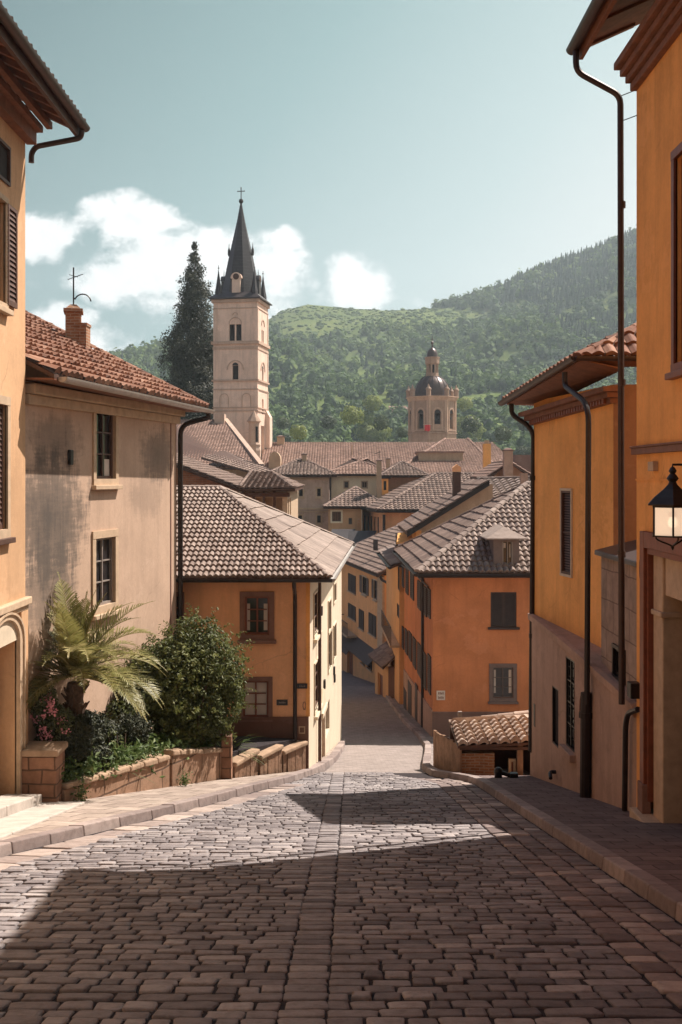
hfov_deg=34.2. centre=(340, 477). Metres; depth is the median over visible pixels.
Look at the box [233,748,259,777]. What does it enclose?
stepped wall
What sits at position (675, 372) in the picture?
window
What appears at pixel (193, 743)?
plant
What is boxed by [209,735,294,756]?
garden soil
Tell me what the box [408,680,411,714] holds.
cellar door
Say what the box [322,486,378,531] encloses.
peach house
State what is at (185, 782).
weed
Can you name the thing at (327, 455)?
long hall
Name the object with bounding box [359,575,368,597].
window
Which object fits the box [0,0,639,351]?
sky
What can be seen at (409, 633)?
window
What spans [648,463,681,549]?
wall lantern
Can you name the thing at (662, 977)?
road edging
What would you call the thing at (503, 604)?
window
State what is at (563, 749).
window
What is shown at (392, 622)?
ochre house
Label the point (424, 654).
window
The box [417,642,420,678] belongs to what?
window
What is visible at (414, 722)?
forecourt
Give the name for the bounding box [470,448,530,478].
gabled house
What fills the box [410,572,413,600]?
window
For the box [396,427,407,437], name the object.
broadleaf tree
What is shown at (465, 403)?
broadleaf tree
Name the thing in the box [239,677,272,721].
window
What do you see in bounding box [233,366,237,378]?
window
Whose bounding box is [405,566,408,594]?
window
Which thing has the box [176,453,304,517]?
brown loggia house
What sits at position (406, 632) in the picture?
window
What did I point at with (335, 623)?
window
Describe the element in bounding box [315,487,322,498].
window
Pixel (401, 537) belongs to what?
yellow awning
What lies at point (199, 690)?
round shrub
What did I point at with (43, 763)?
brick pillar
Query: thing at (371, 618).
window
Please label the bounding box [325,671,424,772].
road
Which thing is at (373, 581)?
window
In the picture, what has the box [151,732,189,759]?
plant
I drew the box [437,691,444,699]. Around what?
street sign
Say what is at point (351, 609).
window
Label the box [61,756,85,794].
plant
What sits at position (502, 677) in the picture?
window
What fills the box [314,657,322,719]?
window
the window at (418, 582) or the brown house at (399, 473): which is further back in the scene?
the brown house at (399, 473)
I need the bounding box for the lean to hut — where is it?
[368,641,394,697]
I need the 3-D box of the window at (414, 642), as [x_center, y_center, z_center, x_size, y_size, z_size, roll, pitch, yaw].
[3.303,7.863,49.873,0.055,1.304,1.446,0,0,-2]
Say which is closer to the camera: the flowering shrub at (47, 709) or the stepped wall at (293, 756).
the flowering shrub at (47, 709)
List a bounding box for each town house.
[0,1,89,795]
[566,0,681,822]
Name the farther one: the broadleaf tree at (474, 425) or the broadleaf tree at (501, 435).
the broadleaf tree at (474, 425)
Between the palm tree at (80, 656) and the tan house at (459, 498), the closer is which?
the palm tree at (80, 656)
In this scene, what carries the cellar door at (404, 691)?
in the orange house at (466, 587)
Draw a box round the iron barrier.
[494,767,517,777]
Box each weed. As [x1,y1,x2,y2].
[72,777,90,800]
[177,771,193,785]
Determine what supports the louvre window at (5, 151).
in the town house at (28, 79)
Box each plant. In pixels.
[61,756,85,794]
[66,747,104,786]
[86,742,121,779]
[110,739,141,771]
[120,736,164,777]
[135,732,170,756]
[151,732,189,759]
[169,732,200,748]
[192,730,221,748]
[214,734,267,767]
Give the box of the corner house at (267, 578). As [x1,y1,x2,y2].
[176,485,355,768]
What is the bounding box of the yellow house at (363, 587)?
[342,524,402,682]
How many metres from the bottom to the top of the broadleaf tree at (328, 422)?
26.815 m
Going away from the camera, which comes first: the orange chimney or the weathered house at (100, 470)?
the weathered house at (100, 470)
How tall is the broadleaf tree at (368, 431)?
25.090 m
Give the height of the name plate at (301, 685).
0.127 m
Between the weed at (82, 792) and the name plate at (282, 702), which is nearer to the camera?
the weed at (82, 792)
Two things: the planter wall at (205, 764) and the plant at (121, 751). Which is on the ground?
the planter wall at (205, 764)
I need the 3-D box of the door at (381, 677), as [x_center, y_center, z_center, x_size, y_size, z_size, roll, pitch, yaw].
[2.361,12.007,62.059,0.060,1.987,1.262,0,0,-10]
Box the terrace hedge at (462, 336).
[423,311,485,354]
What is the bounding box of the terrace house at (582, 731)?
[498,322,639,810]
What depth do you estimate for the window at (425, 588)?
45.18 m
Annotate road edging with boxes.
[0,778,681,1008]
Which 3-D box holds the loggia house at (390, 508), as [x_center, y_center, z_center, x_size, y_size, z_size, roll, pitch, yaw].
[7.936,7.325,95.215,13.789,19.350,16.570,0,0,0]
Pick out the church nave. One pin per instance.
(219, 441)
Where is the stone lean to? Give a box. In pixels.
[595,539,636,686]
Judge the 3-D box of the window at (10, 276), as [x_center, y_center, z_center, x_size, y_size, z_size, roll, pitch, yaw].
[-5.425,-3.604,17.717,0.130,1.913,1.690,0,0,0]
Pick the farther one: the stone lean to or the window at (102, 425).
the window at (102, 425)
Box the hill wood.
[107,224,636,451]
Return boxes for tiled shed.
[433,710,529,774]
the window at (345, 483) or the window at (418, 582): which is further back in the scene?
the window at (345, 483)
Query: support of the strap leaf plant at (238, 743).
on the garden soil
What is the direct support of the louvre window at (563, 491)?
in the terrace house at (582, 731)
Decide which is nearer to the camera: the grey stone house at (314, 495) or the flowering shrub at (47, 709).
the flowering shrub at (47, 709)
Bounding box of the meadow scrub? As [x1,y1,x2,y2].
[272,304,487,344]
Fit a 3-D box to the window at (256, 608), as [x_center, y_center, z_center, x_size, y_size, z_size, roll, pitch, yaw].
[-2.084,3.461,27.517,0.953,1.282,0.254,0,0,0]
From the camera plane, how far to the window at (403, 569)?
54.98 m
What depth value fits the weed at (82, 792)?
19.25 m
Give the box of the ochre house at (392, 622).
[376,543,403,703]
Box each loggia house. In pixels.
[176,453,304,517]
[361,451,475,534]
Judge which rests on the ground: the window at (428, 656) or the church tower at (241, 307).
the church tower at (241, 307)
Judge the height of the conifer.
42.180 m
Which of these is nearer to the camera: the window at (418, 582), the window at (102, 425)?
the window at (102, 425)
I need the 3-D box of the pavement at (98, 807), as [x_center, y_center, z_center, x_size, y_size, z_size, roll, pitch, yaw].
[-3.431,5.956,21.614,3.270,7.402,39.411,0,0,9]
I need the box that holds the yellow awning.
[396,532,411,545]
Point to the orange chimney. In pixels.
(486, 453)
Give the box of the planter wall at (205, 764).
[62,734,232,800]
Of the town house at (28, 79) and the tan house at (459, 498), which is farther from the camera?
the tan house at (459, 498)
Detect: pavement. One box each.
[2,746,335,839]
[476,775,681,892]
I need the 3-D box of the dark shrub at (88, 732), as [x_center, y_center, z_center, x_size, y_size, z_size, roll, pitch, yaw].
[-4.658,5.124,21.200,1.223,1.771,3.338,0,0,14]
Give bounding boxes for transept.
[405,438,492,473]
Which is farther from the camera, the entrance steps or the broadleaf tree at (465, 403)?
the broadleaf tree at (465, 403)
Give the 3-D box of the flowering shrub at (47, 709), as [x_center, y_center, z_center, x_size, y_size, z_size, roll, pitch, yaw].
[-5.255,4.581,19.772,1.036,2.044,0.927,0,0,0]
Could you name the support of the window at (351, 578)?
in the yellow house at (363, 587)
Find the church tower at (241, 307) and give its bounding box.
[208,187,271,458]
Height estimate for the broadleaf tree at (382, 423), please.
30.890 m
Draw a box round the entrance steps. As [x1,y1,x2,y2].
[0,794,85,839]
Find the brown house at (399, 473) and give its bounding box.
[375,461,428,490]
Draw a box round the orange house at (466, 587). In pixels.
[392,481,530,736]
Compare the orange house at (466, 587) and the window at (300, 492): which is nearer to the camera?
the orange house at (466, 587)
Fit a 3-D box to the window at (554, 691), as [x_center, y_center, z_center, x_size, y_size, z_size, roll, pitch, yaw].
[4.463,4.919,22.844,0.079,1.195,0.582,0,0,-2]
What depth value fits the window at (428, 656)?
43.97 m
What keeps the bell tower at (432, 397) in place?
on the ground
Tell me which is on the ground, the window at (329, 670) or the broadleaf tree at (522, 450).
the broadleaf tree at (522, 450)
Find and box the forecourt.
[392,698,529,774]
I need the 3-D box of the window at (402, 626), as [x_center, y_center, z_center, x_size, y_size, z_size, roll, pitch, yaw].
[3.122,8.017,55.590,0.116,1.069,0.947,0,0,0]
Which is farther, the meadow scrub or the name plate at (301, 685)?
the meadow scrub
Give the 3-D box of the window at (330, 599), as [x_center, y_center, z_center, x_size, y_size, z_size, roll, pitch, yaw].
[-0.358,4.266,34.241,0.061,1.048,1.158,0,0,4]
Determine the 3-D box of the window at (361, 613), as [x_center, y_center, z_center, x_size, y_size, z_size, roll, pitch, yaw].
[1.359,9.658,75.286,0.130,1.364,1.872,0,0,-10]
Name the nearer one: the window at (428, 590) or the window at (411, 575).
the window at (428, 590)
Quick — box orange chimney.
[483,440,499,467]
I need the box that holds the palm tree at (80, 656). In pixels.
[26,571,165,749]
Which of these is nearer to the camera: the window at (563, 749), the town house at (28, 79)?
the town house at (28, 79)
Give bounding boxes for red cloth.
[423,424,431,430]
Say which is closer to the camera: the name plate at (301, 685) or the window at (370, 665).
the name plate at (301, 685)
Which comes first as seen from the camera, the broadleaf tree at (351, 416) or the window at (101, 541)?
the window at (101, 541)
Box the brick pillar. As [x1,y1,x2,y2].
[21,741,67,801]
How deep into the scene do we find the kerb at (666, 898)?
14.01 m
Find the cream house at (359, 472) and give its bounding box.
[331,457,385,530]
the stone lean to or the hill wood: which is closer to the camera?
the stone lean to
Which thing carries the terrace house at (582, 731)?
on the ground
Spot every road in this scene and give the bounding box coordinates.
[0,772,681,1023]
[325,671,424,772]
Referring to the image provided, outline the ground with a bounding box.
[143,243,636,441]
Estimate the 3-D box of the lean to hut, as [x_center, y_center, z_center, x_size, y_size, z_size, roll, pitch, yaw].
[2.339,11.190,61.702,1.478,3.882,4.250,0,0,-2]
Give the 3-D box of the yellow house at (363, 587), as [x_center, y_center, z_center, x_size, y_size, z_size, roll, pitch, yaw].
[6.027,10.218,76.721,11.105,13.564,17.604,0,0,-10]
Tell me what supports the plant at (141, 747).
on the garden soil
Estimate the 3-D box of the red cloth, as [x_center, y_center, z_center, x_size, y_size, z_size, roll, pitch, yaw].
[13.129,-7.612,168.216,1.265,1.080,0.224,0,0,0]
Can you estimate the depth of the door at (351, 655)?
79.96 m
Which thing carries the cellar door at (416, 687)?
in the orange house at (466, 587)
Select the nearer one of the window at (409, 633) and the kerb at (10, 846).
the kerb at (10, 846)
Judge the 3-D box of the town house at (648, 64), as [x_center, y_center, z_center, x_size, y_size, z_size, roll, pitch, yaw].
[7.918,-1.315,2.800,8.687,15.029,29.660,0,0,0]
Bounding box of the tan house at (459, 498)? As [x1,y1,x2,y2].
[397,464,530,537]
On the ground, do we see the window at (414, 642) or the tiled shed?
the tiled shed
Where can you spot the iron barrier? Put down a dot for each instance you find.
(499, 772)
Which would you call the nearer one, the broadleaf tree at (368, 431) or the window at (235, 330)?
the window at (235, 330)
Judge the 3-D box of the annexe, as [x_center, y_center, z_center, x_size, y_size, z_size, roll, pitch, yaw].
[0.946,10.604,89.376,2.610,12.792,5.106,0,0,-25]
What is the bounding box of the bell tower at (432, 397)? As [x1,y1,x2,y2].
[406,337,458,441]
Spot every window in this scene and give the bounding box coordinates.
[0,138,10,186]
[0,192,17,315]
[0,395,15,544]
[91,413,122,489]
[91,529,122,620]
[176,592,183,633]
[230,324,242,340]
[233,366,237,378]
[237,592,275,643]
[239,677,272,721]
[298,483,304,498]
[298,514,303,519]
[313,588,322,642]
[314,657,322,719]
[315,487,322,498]
[315,514,322,524]
[328,597,331,634]
[328,626,332,674]
[330,510,342,522]
[333,581,336,604]
[333,620,336,662]
[343,481,348,488]
[347,573,355,595]
[347,603,355,622]
[357,609,363,631]
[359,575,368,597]
[361,481,367,488]
[366,662,371,672]
[367,612,376,638]
[371,578,376,601]
[402,563,404,587]
[402,626,403,649]
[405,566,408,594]
[405,628,407,655]
[408,630,411,661]
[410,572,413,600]
[412,636,416,669]
[417,580,420,610]
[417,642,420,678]
[423,651,426,690]
[424,586,426,616]
[427,588,430,618]
[427,653,430,694]
[488,592,519,629]
[488,664,518,703]
[552,685,557,747]
[558,656,575,762]
[560,488,572,577]
[611,643,625,684]
[665,142,681,379]
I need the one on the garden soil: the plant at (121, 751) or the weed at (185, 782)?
the plant at (121, 751)
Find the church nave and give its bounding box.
[176,414,270,492]
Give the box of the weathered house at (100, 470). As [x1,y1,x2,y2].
[25,267,214,741]
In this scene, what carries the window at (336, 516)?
in the peach house at (344, 508)
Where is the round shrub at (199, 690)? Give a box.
[98,603,256,749]
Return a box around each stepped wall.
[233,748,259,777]
[258,744,283,774]
[282,740,307,772]
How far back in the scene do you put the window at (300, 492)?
98.96 m
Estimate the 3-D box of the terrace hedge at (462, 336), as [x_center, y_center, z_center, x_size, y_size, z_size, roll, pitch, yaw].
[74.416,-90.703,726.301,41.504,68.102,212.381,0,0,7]
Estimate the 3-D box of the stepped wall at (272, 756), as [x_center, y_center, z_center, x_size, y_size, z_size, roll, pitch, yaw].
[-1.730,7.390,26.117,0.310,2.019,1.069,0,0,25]
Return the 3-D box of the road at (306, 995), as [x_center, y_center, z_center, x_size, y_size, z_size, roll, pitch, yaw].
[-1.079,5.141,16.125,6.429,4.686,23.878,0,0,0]
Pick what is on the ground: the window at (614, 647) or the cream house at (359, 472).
the cream house at (359, 472)
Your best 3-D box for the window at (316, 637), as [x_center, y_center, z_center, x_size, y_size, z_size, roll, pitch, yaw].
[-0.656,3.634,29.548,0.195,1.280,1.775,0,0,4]
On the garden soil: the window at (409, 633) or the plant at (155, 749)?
the plant at (155, 749)
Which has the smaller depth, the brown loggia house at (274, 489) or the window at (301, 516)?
the brown loggia house at (274, 489)
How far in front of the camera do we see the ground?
771.19 m
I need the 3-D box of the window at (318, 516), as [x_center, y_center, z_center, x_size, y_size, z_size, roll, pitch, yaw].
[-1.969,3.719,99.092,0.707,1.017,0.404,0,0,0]
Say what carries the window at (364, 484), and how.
in the cream house at (359, 472)
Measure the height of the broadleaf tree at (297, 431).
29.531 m
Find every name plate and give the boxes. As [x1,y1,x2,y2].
[277,700,287,704]
[297,683,306,688]
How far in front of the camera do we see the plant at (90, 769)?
19.86 m
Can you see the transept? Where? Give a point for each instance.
(447, 455)
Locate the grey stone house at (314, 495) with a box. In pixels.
[269,453,337,530]
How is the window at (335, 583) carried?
in the corner house at (267, 578)
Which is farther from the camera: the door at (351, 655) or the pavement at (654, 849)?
the door at (351, 655)
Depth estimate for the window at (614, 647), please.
19.05 m
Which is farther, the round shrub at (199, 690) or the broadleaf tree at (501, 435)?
the broadleaf tree at (501, 435)
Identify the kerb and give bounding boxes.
[0,739,344,856]
[386,695,681,923]
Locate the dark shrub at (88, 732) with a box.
[47,709,153,769]
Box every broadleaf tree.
[276,417,292,441]
[289,425,307,439]
[320,415,336,429]
[339,405,363,441]
[353,395,392,441]
[372,414,390,430]
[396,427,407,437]
[456,397,486,440]
[460,415,481,441]
[494,426,512,440]
[513,417,533,454]
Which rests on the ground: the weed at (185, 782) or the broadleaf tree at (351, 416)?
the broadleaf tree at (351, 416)
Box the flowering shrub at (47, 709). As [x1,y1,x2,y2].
[28,678,75,740]
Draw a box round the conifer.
[155,241,213,418]
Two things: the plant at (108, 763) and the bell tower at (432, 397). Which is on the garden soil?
the plant at (108, 763)
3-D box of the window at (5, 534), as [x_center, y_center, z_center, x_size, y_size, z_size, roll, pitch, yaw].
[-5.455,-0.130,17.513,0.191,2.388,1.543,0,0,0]
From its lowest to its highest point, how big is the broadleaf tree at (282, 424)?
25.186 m
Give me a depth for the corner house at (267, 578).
27.62 m
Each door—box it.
[350,652,352,673]
[380,674,382,694]
[403,687,405,709]
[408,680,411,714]
[415,682,417,720]
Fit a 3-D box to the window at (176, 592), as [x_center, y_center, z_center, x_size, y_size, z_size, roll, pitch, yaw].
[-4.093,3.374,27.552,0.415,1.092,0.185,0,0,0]
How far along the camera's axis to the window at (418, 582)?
47.69 m
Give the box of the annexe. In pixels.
[331,529,375,543]
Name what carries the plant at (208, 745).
on the garden soil
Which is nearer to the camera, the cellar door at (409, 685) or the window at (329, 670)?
the window at (329, 670)
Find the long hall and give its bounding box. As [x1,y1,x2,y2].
[261,435,502,469]

